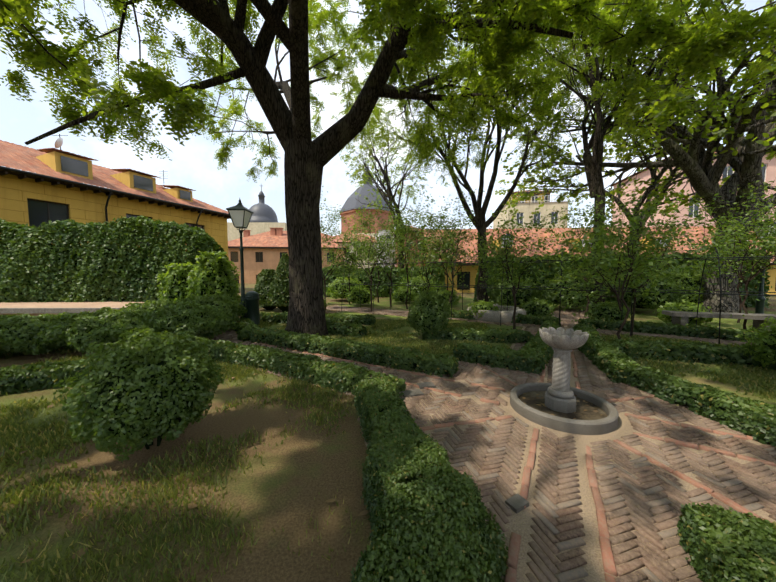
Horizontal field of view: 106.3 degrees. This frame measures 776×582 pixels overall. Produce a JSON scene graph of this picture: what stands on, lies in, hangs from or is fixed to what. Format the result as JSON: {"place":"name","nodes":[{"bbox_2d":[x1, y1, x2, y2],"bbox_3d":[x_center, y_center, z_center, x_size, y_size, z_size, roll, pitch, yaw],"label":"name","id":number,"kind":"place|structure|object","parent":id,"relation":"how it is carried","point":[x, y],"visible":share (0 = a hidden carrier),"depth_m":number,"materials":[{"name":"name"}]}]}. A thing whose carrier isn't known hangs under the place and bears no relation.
{"place":"outdoors","nodes":[
{"label":"outdoors","id":0,"kind":"place"},
{"bbox_2d":[0,174,227,256],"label":"building wall","id":1,"kind":"structure","parent":0,"point":[85,206],"depth_m":15.85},
{"bbox_2d":[0,140,228,213],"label":"house roof","id":2,"kind":"structure","parent":1,"relation":"on","point":[16,156],"depth_m":16.46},
{"bbox_2d":[36,151,192,202],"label":"dormers","id":3,"kind":"object","parent":2,"relation":"on","point":[52,160],"visible":0.21,"depth_m":16.77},
{"bbox_2d":[60,156,190,200],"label":"dormer windows","id":4,"kind":"structure","parent":3,"relation":"in","point":[74,166],"depth_m":16.46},
{"bbox_2d":[0,169,230,218],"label":"roof eaves","id":5,"kind":"object","parent":1,"relation":"attached to","point":[40,179],"visible":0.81,"depth_m":16.41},
{"bbox_2d":[0,166,229,251],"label":"gutter and downpipes","id":6,"kind":"object","parent":5,"relation":"attached to","point":[74,182],"visible":0.65,"depth_m":16.72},
{"bbox_2d":[27,198,203,247],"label":"facade wall frames","id":7,"kind":"structure","parent":1,"relation":"in","point":[48,202],"depth_m":15.14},
{"bbox_2d":[0,215,237,302],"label":"ivy wall","id":8,"kind":"structure","parent":0,"point":[19,240],"depth_m":11.29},
{"bbox_2d":[227,186,286,240],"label":"domed church","id":9,"kind":"structure","parent":0,"point":[255,228],"depth_m":109.31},
{"bbox_2d":[228,248,342,282],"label":"building wall","id":10,"kind":"structure","parent":0,"point":[253,268],"depth_m":39.82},
{"bbox_2d":[228,231,342,246],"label":"tiled roof","id":11,"kind":"structure","parent":10,"relation":"on","point":[265,239],"depth_m":41.18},
{"bbox_2d":[243,228,283,236],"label":"salmon house chimneys","id":12,"kind":"object","parent":11,"relation":"on","point":[273,231],"visible":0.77,"depth_m":43.47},
{"bbox_2d":[228,247,345,253],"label":"salmon house eaves","id":13,"kind":"object","parent":10,"relation":"attached to","point":[277,248],"visible":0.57,"depth_m":39.57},
{"bbox_2d":[325,234,374,241],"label":"house roof","id":14,"kind":"structure","parent":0,"point":[338,238],"depth_m":67.14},
{"bbox_2d":[337,243,376,267],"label":"house front wall","id":15,"kind":"structure","parent":0,"point":[341,244],"depth_m":64.67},
{"bbox_2d":[340,209,393,233],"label":"dome drum","id":16,"kind":"object","parent":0,"point":[348,213],"visible":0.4,"depth_m":83.64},
{"bbox_2d":[340,164,394,211],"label":"dome","id":17,"kind":"structure","parent":16,"relation":"on","point":[351,202],"depth_m":84.80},
{"bbox_2d":[380,230,394,266],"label":"tall house front wall","id":18,"kind":"structure","parent":0,"point":[382,232],"depth_m":60.79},
{"bbox_2d":[0,283,775,581],"bbox_3d":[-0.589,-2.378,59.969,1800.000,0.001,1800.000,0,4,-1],"label":"ground","id":19,"kind":"structure","parent":0,"point":[293,477],"depth_m":2.11,"materials":[{"name":"soil"}]},
{"bbox_2d":[0,311,77,355],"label":"hedge","id":20,"kind":"object","parent":19,"relation":"on","point":[15,321],"depth_m":5.33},
{"bbox_2d":[0,301,143,315],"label":"terrace platform","id":21,"kind":"structure","parent":19,"relation":"on","point":[63,304],"depth_m":10.19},
{"bbox_2d":[0,307,125,313],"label":"terrace kerb","id":22,"kind":"structure","parent":21,"relation":"on","point":[34,310],"depth_m":9.22,"materials":[{"name":"stone"}]},
{"bbox_2d":[37,307,157,352],"bbox_3d":[-5.848,0.756,6.116,2.266,0.850,2.049,0,4,-1],"label":"bush","id":23,"kind":"object","parent":19,"relation":"on","point":[69,339],"depth_m":5.50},
{"bbox_2d":[0,336,201,394],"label":"hedge","id":24,"kind":"object","parent":19,"relation":"on","point":[13,376],"depth_m":3.97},
{"bbox_2d":[0,320,275,363],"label":"grass tufts","id":25,"kind":"object","parent":19,"relation":"on","point":[261,324],"visible":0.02,"depth_m":5.57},
{"bbox_2d":[53,324,224,463],"bbox_3d":[-2.173,0.873,2.623,1.103,1.119,1.166,0,4,-1],"label":"bush","id":26,"kind":"object","parent":19,"relation":"on","point":[144,339],"depth_m":2.34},
{"bbox_2d":[119,299,176,311],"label":"hedge","id":27,"kind":"object","parent":19,"relation":"on","point":[150,305],"depth_m":7.42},
{"bbox_2d":[156,262,198,301],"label":"ferny shrub","id":28,"kind":"object","parent":19,"relation":"on","point":[173,269],"depth_m":8.78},
{"bbox_2d":[0,354,370,581],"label":"grass tufts","id":29,"kind":"object","parent":19,"relation":"on","point":[12,436],"visible":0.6,"depth_m":2.11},
{"bbox_2d":[139,301,237,338],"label":"bush","id":30,"kind":"object","parent":19,"relation":"on","point":[218,321],"depth_m":6.20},
{"bbox_2d":[169,293,247,326],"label":"hedge","id":31,"kind":"object","parent":19,"relation":"on","point":[236,311],"depth_m":7.74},
{"bbox_2d":[185,251,240,304],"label":"ferny shrub","id":32,"kind":"object","parent":19,"relation":"on","point":[206,258],"depth_m":8.60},
{"bbox_2d":[226,199,253,317],"bbox_3d":[-4.272,-0.835,8.514,0.540,3.740,0.540,0,4,-1],"label":"street lamp post","id":33,"kind":"object","parent":19,"relation":"on","point":[239,206],"visible":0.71,"depth_m":8.47,"materials":[{"name":"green metal"}]},
{"bbox_2d":[229,210,251,227],"bbox_3d":[-4.272,-2.072,8.432,0.458,0.450,0.458,0,4,-1],"label":"lantern glass","id":34,"kind":"object","parent":33,"relation":"attached to","point":[237,216],"visible":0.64,"depth_m":8.28,"materials":[{"name":"white"}]},
{"bbox_2d":[233,317,259,341],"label":"hedge","id":35,"kind":"object","parent":19,"relation":"on","point":[243,322],"depth_m":7.38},
{"bbox_2d":[244,291,259,324],"bbox_3d":[-3.940,0.522,8.458,0.400,1.040,0.400,0,4,-1],"label":"trash bin","id":36,"kind":"object","parent":19,"relation":"on","point":[252,298],"visible":0.83,"depth_m":8.31,"materials":[{"name":"metal"}]},
{"bbox_2d":[254,268,275,309],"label":"bush","id":37,"kind":"object","parent":19,"relation":"on","point":[261,285],"depth_m":11.76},
{"bbox_2d":[19,367,515,562],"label":"litter dry leaves","id":38,"kind":"object","parent":19,"relation":"on","point":[82,551],"visible":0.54,"depth_m":1.93,"materials":[{"name":"brown plant"}]},
{"bbox_2d":[267,253,288,311],"bbox_3d":[-4.077,-0.340,11.548,1.465,2.350,1.496,0,4,-1],"label":"topiary cone","id":39,"kind":"object","parent":19,"relation":"on","point":[281,272],"depth_m":11.18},
{"bbox_2d":[190,337,405,403],"bbox_3d":[-1.907,1.132,4.790,4.783,0.367,0.626,2,4,28],"label":"hedge","id":40,"kind":"object","parent":19,"relation":"on","point":[337,376],"depth_m":4.38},
{"bbox_2d":[236,342,392,395],"bbox_3d":[-1.507,1.239,5.411,8.099,0.001,1.800,2,4,30],"label":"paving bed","id":41,"kind":"object","parent":19,"relation":"on","point":[328,360],"depth_m":5.12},
{"bbox_2d":[259,311,375,324],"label":"hedge","id":42,"kind":"object","parent":19,"relation":"on","point":[366,318],"depth_m":8.92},
{"bbox_2d":[326,277,367,298],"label":"shrub","id":43,"kind":"object","parent":19,"relation":"on","point":[333,285],"depth_m":15.46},
{"bbox_2d":[319,199,387,303],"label":"young tree","id":44,"kind":"object","parent":19,"relation":"on","point":[337,215],"depth_m":13.75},
{"bbox_2d":[320,186,386,309],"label":"young tree","id":45,"kind":"object","parent":19,"relation":"on","point":[325,246],"depth_m":11.80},
{"bbox_2d":[323,196,420,302],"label":"young tree","id":46,"kind":"object","parent":19,"relation":"on","point":[373,230],"depth_m":14.94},
{"bbox_2d":[322,194,426,311],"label":"young tree","id":47,"kind":"object","parent":19,"relation":"on","point":[384,237],"depth_m":11.31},
{"bbox_2d":[322,264,446,297],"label":"ivy hedge","id":48,"kind":"object","parent":19,"relation":"on","point":[396,278],"depth_m":18.04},
{"bbox_2d":[327,189,444,306],"bbox_3d":[-0.116,-1.625,12.864,5.118,4.945,4.450,0,4,-1],"label":"young tree","id":49,"kind":"object","parent":19,"relation":"on","point":[394,259],"depth_m":12.12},
{"bbox_2d":[0,0,775,335],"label":"tree","id":50,"kind":"object","parent":19,"relation":"on","point":[430,39],"depth_m":5.70,"materials":[{"name":"plant"}]},
{"bbox_2d":[314,23,465,268],"bbox_3d":[0.411,-6.435,19.592,9.530,13.724,14.863,0,4,-1],"label":"tree","id":51,"kind":"object","parent":19,"relation":"on","point":[361,147],"depth_m":19.22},
{"bbox_2d":[263,311,519,354],"bbox_3d":[-0.036,1.049,8.309,6.499,0.001,4.699,2,4,30],"label":"lawn bed","id":52,"kind":"object","parent":19,"relation":"on","point":[406,328],"depth_m":8.35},
{"bbox_2d":[214,318,511,372],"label":"grass tufts","id":53,"kind":"object","parent":52,"relation":"on","point":[388,337],"visible":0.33,"depth_m":6.79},
{"bbox_2d":[326,319,366,336],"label":"hedge","id":54,"kind":"object","parent":53,"relation":"on","point":[343,328],"depth_m":7.22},
{"bbox_2d":[406,289,451,335],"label":"round bush","id":55,"kind":"object","parent":52,"relation":"on","point":[424,296],"depth_m":6.77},
{"bbox_2d":[422,327,533,343],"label":"hedge","id":56,"kind":"object","parent":52,"relation":"on","point":[498,334],"depth_m":6.63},
{"bbox_2d":[353,378,431,503],"bbox_3d":[0.009,1.245,2.787,0.538,0.367,1.989,-1,4,-13],"label":"hedge","id":57,"kind":"object","parent":19,"relation":"on","point":[400,422],"depth_m":2.73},
{"bbox_2d":[358,177,451,308],"bbox_3d":[0.676,-1.723,12.387,3.437,5.220,4.231,2,5,33],"label":"young tree","id":58,"kind":"object","parent":19,"relation":"on","point":[398,216],"depth_m":12.27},
{"bbox_2d":[349,432,508,581],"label":"hedge","id":59,"kind":"object","parent":19,"relation":"on","point":[463,537],"depth_m":1.50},
{"bbox_2d":[391,196,473,290],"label":"young tree","id":60,"kind":"object","parent":19,"relation":"on","point":[443,232],"depth_m":13.52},
{"bbox_2d":[389,201,486,293],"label":"young tree","id":61,"kind":"object","parent":19,"relation":"on","point":[434,238],"depth_m":10.57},
{"bbox_2d":[407,186,515,306],"bbox_3d":[2.507,-1.417,10.487,3.723,4.866,2.662,0,4,-1],"label":"young tree","id":62,"kind":"object","parent":19,"relation":"on","point":[445,244],"depth_m":10.37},
{"bbox_2d":[358,0,636,301],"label":"tree","id":63,"kind":"object","parent":19,"relation":"on","point":[539,125],"depth_m":12.08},
{"bbox_2d":[493,205,507,228],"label":"cream house wall","id":64,"kind":"structure","parent":19,"relation":"on","point":[495,222],"depth_m":51.65,"materials":[{"name":"paint"}]},
{"bbox_2d":[254,328,775,581],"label":"paving edging bricks","id":65,"kind":"object","parent":19,"relation":"on","point":[609,566],"visible":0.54,"depth_m":2.43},
{"bbox_2d":[460,204,585,328],"bbox_3d":[3.197,-0.557,7.849,2.325,3.484,3.743,0,4,-1],"label":"young tree","id":66,"kind":"object","parent":19,"relation":"on","point":[497,259],"depth_m":7.58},
{"bbox_2d":[326,308,742,344],"bbox_3d":[6.314,1.076,7.776,21.196,0.001,1.300,2,4,30],"label":"paving bed","id":67,"kind":"object","parent":19,"relation":"on","point":[566,327],"depth_m":8.77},
{"bbox_2d":[205,305,775,581],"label":"herringbone paving bricks","id":68,"kind":"object","parent":67,"relation":"on","point":[559,517],"visible":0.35,"depth_m":2.36,"materials":[{"name":"brick"}]},
{"bbox_2d":[237,325,458,377],"bbox_3d":[-1.179,1.067,5.730,5.141,0.377,0.549,2,4,29],"label":"hedge","id":69,"kind":"object","parent":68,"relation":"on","point":[338,348],"depth_m":5.19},
{"bbox_2d":[447,309,561,326],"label":"hedge","id":70,"kind":"object","parent":68,"relation":"on","point":[536,319],"depth_m":8.88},
{"bbox_2d":[452,319,559,374],"bbox_3d":[2.952,1.024,6.394,1.487,0.390,4.209,3,5,38],"label":"hedge","id":71,"kind":"object","parent":68,"relation":"on","point":[529,352],"depth_m":4.92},
{"bbox_2d":[519,297,557,316],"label":"shrub","id":72,"kind":"object","parent":68,"relation":"on","point":[534,301],"depth_m":9.46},
{"bbox_2d":[573,323,645,382],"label":"hedge","id":73,"kind":"object","parent":68,"relation":"on","point":[602,353],"depth_m":4.82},
{"bbox_2d":[620,363,775,447],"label":"hedge","id":74,"kind":"object","parent":68,"relation":"on","point":[754,419],"depth_m":3.15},
{"bbox_2d":[676,502,775,581],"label":"hedge","id":75,"kind":"object","parent":68,"relation":"on","point":[707,546],"depth_m":1.44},
{"bbox_2d":[652,299,717,325],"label":"shrub","id":76,"kind":"object","parent":67,"relation":"on","point":[691,305],"depth_m":8.27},
{"bbox_2d":[735,317,775,366],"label":"shrub","id":77,"kind":"object","parent":67,"relation":"on","point":[761,347],"depth_m":4.70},
{"bbox_2d":[333,231,775,337],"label":"rose arch vine leaves","id":78,"kind":"object","parent":19,"relation":"on","point":[710,252],"visible":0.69,"depth_m":7.78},
{"bbox_2d":[339,297,775,328],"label":"lawn bed","id":79,"kind":"object","parent":19,"relation":"on","point":[647,316],"depth_m":12.00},
{"bbox_2d":[346,287,374,304],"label":"shrub","id":80,"kind":"object","parent":79,"relation":"on","point":[351,293],"depth_m":13.32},
{"bbox_2d":[391,287,415,301],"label":"shrub","id":81,"kind":"object","parent":79,"relation":"on","point":[395,294],"depth_m":14.57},
{"bbox_2d":[395,275,441,298],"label":"shrub","id":82,"kind":"object","parent":79,"relation":"on","point":[414,279],"depth_m":15.99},
{"bbox_2d":[435,290,461,305],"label":"shrub","id":83,"kind":"object","parent":79,"relation":"on","point":[455,299],"depth_m":13.15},
{"bbox_2d":[467,304,526,322],"bbox_3d":[3.689,0.693,9.956,1.900,0.500,1.900,0,4,-1],"label":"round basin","id":84,"kind":"object","parent":79,"relation":"on","point":[494,316],"visible":0.65,"depth_m":9.16,"materials":[{"name":"stone"}]},
{"bbox_2d":[468,299,499,317],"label":"shrub","id":85,"kind":"object","parent":84,"relation":"in","point":[486,304],"depth_m":9.47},
{"bbox_2d":[487,276,543,306],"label":"shrub","id":86,"kind":"object","parent":79,"relation":"on","point":[535,291],"depth_m":12.23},
{"bbox_2d":[536,270,607,309],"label":"shrub","id":87,"kind":"object","parent":79,"relation":"on","point":[551,296],"depth_m":11.36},
{"bbox_2d":[584,301,630,320],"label":"shrub","id":88,"kind":"object","parent":79,"relation":"on","point":[599,305],"depth_m":8.71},
{"bbox_2d":[603,269,697,308],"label":"shrub","id":89,"kind":"object","parent":79,"relation":"on","point":[668,285],"depth_m":10.63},
{"bbox_2d":[663,265,705,304],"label":"shrub","id":90,"kind":"object","parent":79,"relation":"on","point":[685,272],"depth_m":11.65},
{"bbox_2d":[662,310,775,329],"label":"stone bench","id":91,"kind":"object","parent":79,"relation":"on","point":[757,319],"visible":0.63,"depth_m":7.70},
{"bbox_2d":[752,220,775,313],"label":"street lamp post","id":92,"kind":"object","parent":79,"relation":"on","point":[759,308],"visible":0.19,"depth_m":10.53,"materials":[{"name":"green metal"}]},
{"bbox_2d":[341,246,775,343],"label":"pergola","id":93,"kind":"object","parent":19,"relation":"on","point":[699,293],"visible":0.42,"depth_m":7.86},
{"bbox_2d":[529,187,633,317],"bbox_3d":[6.706,-1.171,10.144,3.267,4.413,3.718,2,5,33],"label":"young tree","id":94,"kind":"object","parent":19,"relation":"on","point":[574,220],"depth_m":9.94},
{"bbox_2d":[424,226,774,262],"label":"tiled roof","id":95,"kind":"structure","parent":19,"relation":"on","point":[543,235],"depth_m":24.01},
{"bbox_2d":[493,237,668,248],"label":"low house dormers","id":96,"kind":"object","parent":95,"relation":"on","point":[498,245],"visible":0.15,"depth_m":22.57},
{"bbox_2d":[429,0,775,307],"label":"tree","id":97,"kind":"object","parent":19,"relation":"on","point":[593,162],"depth_m":10.91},
{"bbox_2d":[473,252,770,307],"bbox_3d":[10.838,-0.594,14.400,12.767,2.718,1.770,1,4,9],"label":"ivy hedge","id":98,"kind":"object","parent":19,"relation":"on","point":[750,301],"depth_m":14.15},
{"bbox_2d":[484,0,775,312],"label":"plane tree","id":99,"kind":"object","parent":19,"relation":"on","point":[699,169],"depth_m":10.57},
{"bbox_2d":[544,186,721,347],"bbox_3d":[4.698,-0.424,5.941,2.513,3.498,3.398,3,5,42],"label":"young tree","id":100,"kind":"object","parent":19,"relation":"on","point":[608,262],"depth_m":5.62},
{"bbox_2d":[495,45,775,255],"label":"tree","id":101,"kind":"object","parent":19,"relation":"on","point":[627,156],"depth_m":15.92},
{"bbox_2d":[612,159,672,226],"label":"building","id":102,"kind":"structure","parent":19,"relation":"on","point":[645,175],"depth_m":41.40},
{"bbox_2d":[562,189,738,334],"bbox_3d":[6.177,-0.524,7.065,3.303,3.525,3.224,0,4,-1],"label":"young tree","id":103,"kind":"object","parent":19,"relation":"on","point":[673,231],"depth_m":6.46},
{"bbox_2d":[578,317,771,341],"bbox_3d":[8.675,1.039,6.510,7.451,0.372,0.594,2,4,31],"label":"hedge","id":104,"kind":"object","parent":19,"relation":"on","point":[651,327],"depth_m":7.29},
{"bbox_2d":[606,335,775,404],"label":"lawn bed","id":105,"kind":"object","parent":19,"relation":"on","point":[692,378],"depth_m":4.32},
{"bbox_2d":[602,331,775,400],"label":"grass tufts","id":106,"kind":"object","parent":105,"relation":"on","point":[762,376],"visible":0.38,"depth_m":4.58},
{"bbox_2d":[609,339,775,369],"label":"hedge","id":107,"kind":"object","parent":105,"relation":"on","point":[709,352],"depth_m":5.17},
{"bbox_2d":[671,180,775,322],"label":"young tree","id":108,"kind":"object","parent":19,"relation":"on","point":[725,236],"depth_m":8.90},
{"bbox_2d":[683,178,775,328],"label":"young tree","id":109,"kind":"object","parent":19,"relation":"on","point":[764,233],"depth_m":7.63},
{"bbox_3d":[-26.242,-2.128,16.976,9.000,7.200,21.900,0,4,-1],"label":"house","id":110,"kind":"object","parent":19,"relation":"on","visible":0},
{"bbox_2d":[36,148,98,160],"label":"dormer roof","id":111,"kind":"structure","parent":110,"relation":"attached to","point":[47,150],"depth_m":16.04,"materials":[{"name":"tile"}]},
{"bbox_2d":[51,134,167,180],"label":"house antennas","id":112,"kind":"object","parent":110,"relation":"attached to","point":[163,171],"visible":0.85,"depth_m":22.98,"materials":[{"name":"black metal"}]},
{"bbox_2d":[54,137,62,147],"bbox_3d":[-20.314,-9.133,18.020,0.125,0.729,0.740,27,-10,-29],"label":"satellite dish","id":113,"kind":"object","parent":112,"relation":"attached to","point":[58,142],"visible":0.98,"depth_m":17.89,"materials":[{"name":"white"}]},
{"bbox_2d":[109,169,160,177],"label":"dormer roof","id":114,"kind":"structure","parent":110,"relation":"attached to","point":[131,170],"depth_m":19.14,"materials":[{"name":"tile"}]},
{"bbox_2d":[159,185,195,190],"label":"dormer roof","id":115,"kind":"structure","parent":110,"relation":"attached to","point":[173,186],"depth_m":21.77,"materials":[{"name":"tile"}]},
{"bbox_2d":[0,0,775,235],"label":"sky","id":116,"kind":"structure","parent":0,"point":[192,165],"materials":[{"name":"white"}]},
{"bbox_2d":[404,232,422,272],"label":"redbrick house wall","id":117,"kind":"structure","parent":0,"point":[414,249],"depth_m":57.13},
{"bbox_2d":[513,193,548,202],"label":"cream penthouse wall","id":118,"kind":"structure","parent":0,"point":[530,197],"depth_m":49.40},
{"bbox_2d":[507,202,567,228],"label":"building","id":119,"kind":"structure","parent":0,"point":[527,209],"depth_m":46.81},
{"bbox_2d":[511,195,568,202],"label":"cream roof railing","id":120,"kind":"object","parent":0,"point":[551,200],"visible":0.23,"depth_m":46.53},
{"bbox_2d":[360,360,775,581],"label":"plaza paving","id":121,"kind":"structure","parent":0,"point":[521,522],"depth_m":2.30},
{"bbox_2d":[401,382,528,513],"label":"granite setts","id":122,"kind":"structure","parent":121,"relation":"on","point":[516,503],"depth_m":2.02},
{"bbox_2d":[518,391,606,419],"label":"water","id":123,"kind":"structure","parent":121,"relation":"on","point":[580,413],"depth_m":3.32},
{"bbox_2d":[519,393,597,418],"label":"dry leaf litter","id":124,"kind":"object","parent":123,"relation":"on","point":[553,414],"visible":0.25,"depth_m":3.42,"materials":[{"name":"brown plant"}]},
{"bbox_2d":[510,382,618,434],"bbox_3d":[1.987,1.256,3.360,1.062,0.290,1.062,0,4,-1],"label":"fountain basin","id":125,"kind":"object","parent":121,"relation":"on","point":[557,400],"visible":0.83,"depth_m":3.20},
{"bbox_2d":[552,347,571,390],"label":"fountain column","id":126,"kind":"structure","parent":125,"relation":"on","point":[561,368],"depth_m":3.27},
{"bbox_2d":[539,327,588,349],"bbox_3d":[1.987,0.551,3.313,0.483,0.192,0.493,0,4,-1],"label":"fountain bowl","id":127,"kind":"object","parent":126,"relation":"on","point":[562,338],"visible":1,"depth_m":3.19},
{"bbox_2d":[434,265,775,293],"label":"building","id":128,"kind":"structure","parent":0,"point":[771,273],"depth_m":22.30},
{"bbox_2d":[669,153,775,262],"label":"building","id":129,"kind":"structure","parent":0,"point":[771,171],"depth_m":35.25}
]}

